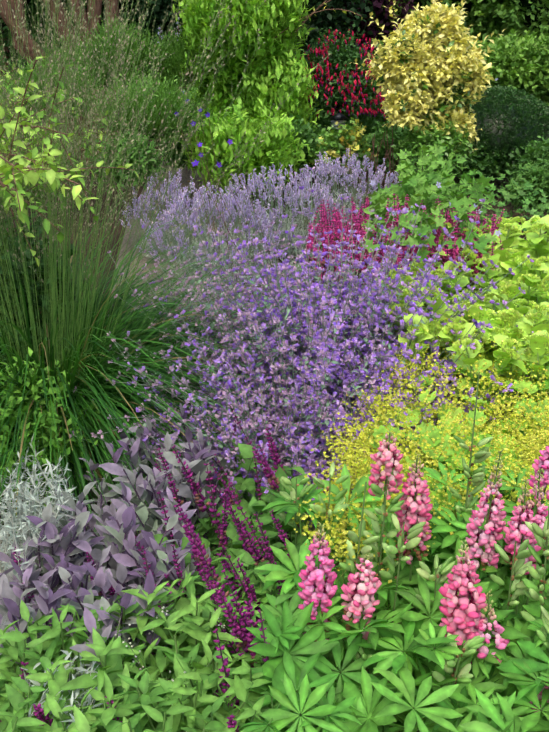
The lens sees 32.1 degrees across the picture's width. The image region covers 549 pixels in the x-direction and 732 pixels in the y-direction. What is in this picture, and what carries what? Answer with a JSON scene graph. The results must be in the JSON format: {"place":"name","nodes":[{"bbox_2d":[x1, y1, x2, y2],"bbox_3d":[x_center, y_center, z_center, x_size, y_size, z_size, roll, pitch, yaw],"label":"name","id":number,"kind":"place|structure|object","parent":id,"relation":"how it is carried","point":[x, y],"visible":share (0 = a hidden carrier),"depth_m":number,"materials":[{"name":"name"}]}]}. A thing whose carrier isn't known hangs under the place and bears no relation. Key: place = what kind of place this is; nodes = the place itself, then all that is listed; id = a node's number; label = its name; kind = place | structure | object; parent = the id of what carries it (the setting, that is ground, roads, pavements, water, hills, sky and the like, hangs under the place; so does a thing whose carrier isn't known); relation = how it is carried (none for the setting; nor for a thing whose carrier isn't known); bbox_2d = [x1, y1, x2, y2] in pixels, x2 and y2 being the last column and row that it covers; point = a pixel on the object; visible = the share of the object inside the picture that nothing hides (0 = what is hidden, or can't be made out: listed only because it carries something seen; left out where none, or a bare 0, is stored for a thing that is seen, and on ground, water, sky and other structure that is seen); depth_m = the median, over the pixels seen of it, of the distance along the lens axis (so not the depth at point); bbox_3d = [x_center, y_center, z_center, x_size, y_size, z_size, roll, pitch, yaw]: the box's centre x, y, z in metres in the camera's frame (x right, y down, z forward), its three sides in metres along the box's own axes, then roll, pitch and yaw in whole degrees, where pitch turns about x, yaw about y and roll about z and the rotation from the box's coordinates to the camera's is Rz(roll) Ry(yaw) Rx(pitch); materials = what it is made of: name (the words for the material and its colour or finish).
{"place":"outdoors","nodes":[
{"label":"outdoors","id":0,"kind":"place"},
{"bbox_2d":[0,12,548,731],"bbox_3d":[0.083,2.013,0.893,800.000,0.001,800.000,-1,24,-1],"label":"ground","id":1,"kind":"structure","parent":0,"point":[120,208],"depth_m":8.48,"materials":[{"name":"soil"}]},
{"bbox_2d":[0,54,138,266],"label":"shrub","id":2,"kind":"object","parent":1,"relation":"on","point":[52,176],"depth_m":3.20,"materials":[{"name":"green plant"}]},
{"bbox_2d":[0,403,246,702],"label":"purple sage","id":3,"kind":"object","parent":1,"relation":"on","point":[121,568],"depth_m":2.94,"materials":[{"name":"purple plant"}]},
{"bbox_2d":[0,194,303,566],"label":"grass","id":4,"kind":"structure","parent":1,"relation":"on","point":[104,394],"depth_m":3.92,"materials":[{"name":"green plant"}]},
{"bbox_2d":[0,438,314,731],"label":"plants","id":5,"kind":"object","parent":1,"relation":"on","point":[151,684],"depth_m":2.44,"materials":[{"name":"green plant"}]},
{"bbox_2d":[115,606,238,681],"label":"small white flowers","id":6,"kind":"object","parent":5,"relation":"on","point":[162,611],"visible":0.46,"depth_m":2.44,"materials":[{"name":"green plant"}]},
{"bbox_2d":[0,0,314,390],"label":"grass flower stems","id":7,"kind":"object","parent":1,"relation":"on","point":[66,299],"visible":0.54,"depth_m":4.02,"materials":[{"name":"green plant"}]},
{"bbox_2d":[0,0,330,282],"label":"grass panicles","id":8,"kind":"object","parent":7,"relation":"on","point":[62,112],"depth_m":3.79,"materials":[{"name":"green plant"}]},
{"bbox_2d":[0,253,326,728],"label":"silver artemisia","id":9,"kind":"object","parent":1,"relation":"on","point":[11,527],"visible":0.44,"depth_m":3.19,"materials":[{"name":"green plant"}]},
{"bbox_2d":[0,0,473,308],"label":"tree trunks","id":10,"kind":"object","parent":1,"relation":"on","point":[96,6],"visible":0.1,"depth_m":9.68,"materials":[{"name":"plant"}]},
{"bbox_2d":[157,17,232,167],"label":"violet flowers","id":11,"kind":"object","parent":10,"relation":"attached to","point":[218,164],"visible":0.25,"depth_m":5.65,"materials":[{"name":"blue plant"}]},
{"bbox_2d":[13,194,504,731],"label":"salvia","id":12,"kind":"object","parent":1,"relation":"on","point":[273,482],"depth_m":3.17,"materials":[{"name":"purple plant"}]},
{"bbox_2d":[119,148,402,298],"bbox_3d":[-0.035,-1.099,6.989,2.233,0.764,1.999,-1,24,-1],"label":"lavender","id":13,"kind":"object","parent":1,"relation":"on","point":[231,198],"depth_m":6.87,"materials":[{"name":"purple plant"}]},
{"bbox_2d":[0,12,548,506],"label":"shrubs","id":14,"kind":"object","parent":1,"relation":"on","point":[516,62],"visible":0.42,"depth_m":7.64,"materials":[{"name":"green plant"}]},
{"bbox_2d":[0,0,548,189],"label":"shrubs","id":15,"kind":"object","parent":1,"relation":"on","point":[489,17],"visible":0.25,"depth_m":11.28,"materials":[{"name":"green plant"}]},
{"bbox_2d":[161,0,389,197],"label":"shrub","id":16,"kind":"object","parent":1,"relation":"on","point":[272,74],"depth_m":8.30,"materials":[{"name":"green plant"}]},
{"bbox_2d":[62,167,537,544],"bbox_3d":[0.223,-0.166,4.208,2.258,1.285,2.234,-1,24,-1],"label":"catmint","id":17,"kind":"object","parent":1,"relation":"on","point":[337,354],"depth_m":3.94,"materials":[{"name":"purple plant"}]},
{"bbox_2d":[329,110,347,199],"bbox_3d":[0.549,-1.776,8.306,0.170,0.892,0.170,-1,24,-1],"label":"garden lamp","id":18,"kind":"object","parent":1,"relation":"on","point":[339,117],"visible":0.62,"depth_m":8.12,"materials":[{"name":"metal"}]},
{"bbox_2d":[296,22,387,132],"bbox_3d":[0.592,-2.630,9.107,1.240,1.231,1.194,-1,24,-1],"label":"fuchsia","id":19,"kind":"object","parent":1,"relation":"on","point":[343,56],"depth_m":8.82,"materials":[{"name":"plant"}]},
{"bbox_2d":[309,118,376,172],"bbox_3d":[0.595,-1.872,8.191,0.613,0.528,0.539,-1,24,-1],"label":"shrub","id":20,"kind":"object","parent":1,"relation":"on","point":[333,146],"visible":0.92,"depth_m":8.09,"materials":[{"name":"green plant"}]},
{"bbox_2d":[235,372,548,731],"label":"lupin","id":21,"kind":"object","parent":1,"relation":"on","point":[523,655],"depth_m":2.42,"materials":[{"name":"green plant"}]},
{"bbox_2d":[279,435,548,684],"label":"leaves","id":22,"kind":"object","parent":21,"relation":"attached to","point":[529,589],"visible":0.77,"depth_m":2.50,"materials":[{"name":"green plant"}]},
{"bbox_2d":[325,0,506,220],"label":"golden euonymus","id":23,"kind":"object","parent":1,"relation":"on","point":[429,95],"depth_m":7.53,"materials":[{"name":"yellow plant"}]},
{"bbox_2d":[292,303,548,658],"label":"alchemilla","id":24,"kind":"object","parent":1,"relation":"on","point":[349,457],"depth_m":3.27,"materials":[{"name":"yellow plant"}]},
{"bbox_2d":[357,78,548,261],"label":"mallow","id":25,"kind":"object","parent":1,"relation":"on","point":[422,191],"depth_m":5.78,"materials":[{"name":"green plant"}]},
{"bbox_2d":[375,215,548,422],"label":"sedum leaves","id":26,"kind":"object","parent":1,"relation":"on","point":[535,245],"visible":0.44,"depth_m":4.20,"materials":[{"name":"green plant"}]},
{"bbox_2d":[388,216,548,360],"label":"sedum flower heads","id":27,"kind":"object","parent":26,"relation":"on","point":[510,317],"visible":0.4,"depth_m":4.15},
{"bbox_2d":[466,84,548,179],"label":"boxwood ball","id":28,"kind":"object","parent":1,"relation":"on","point":[503,118],"visible":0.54,"depth_m":8.70,"materials":[{"name":"green plant"}]}
]}

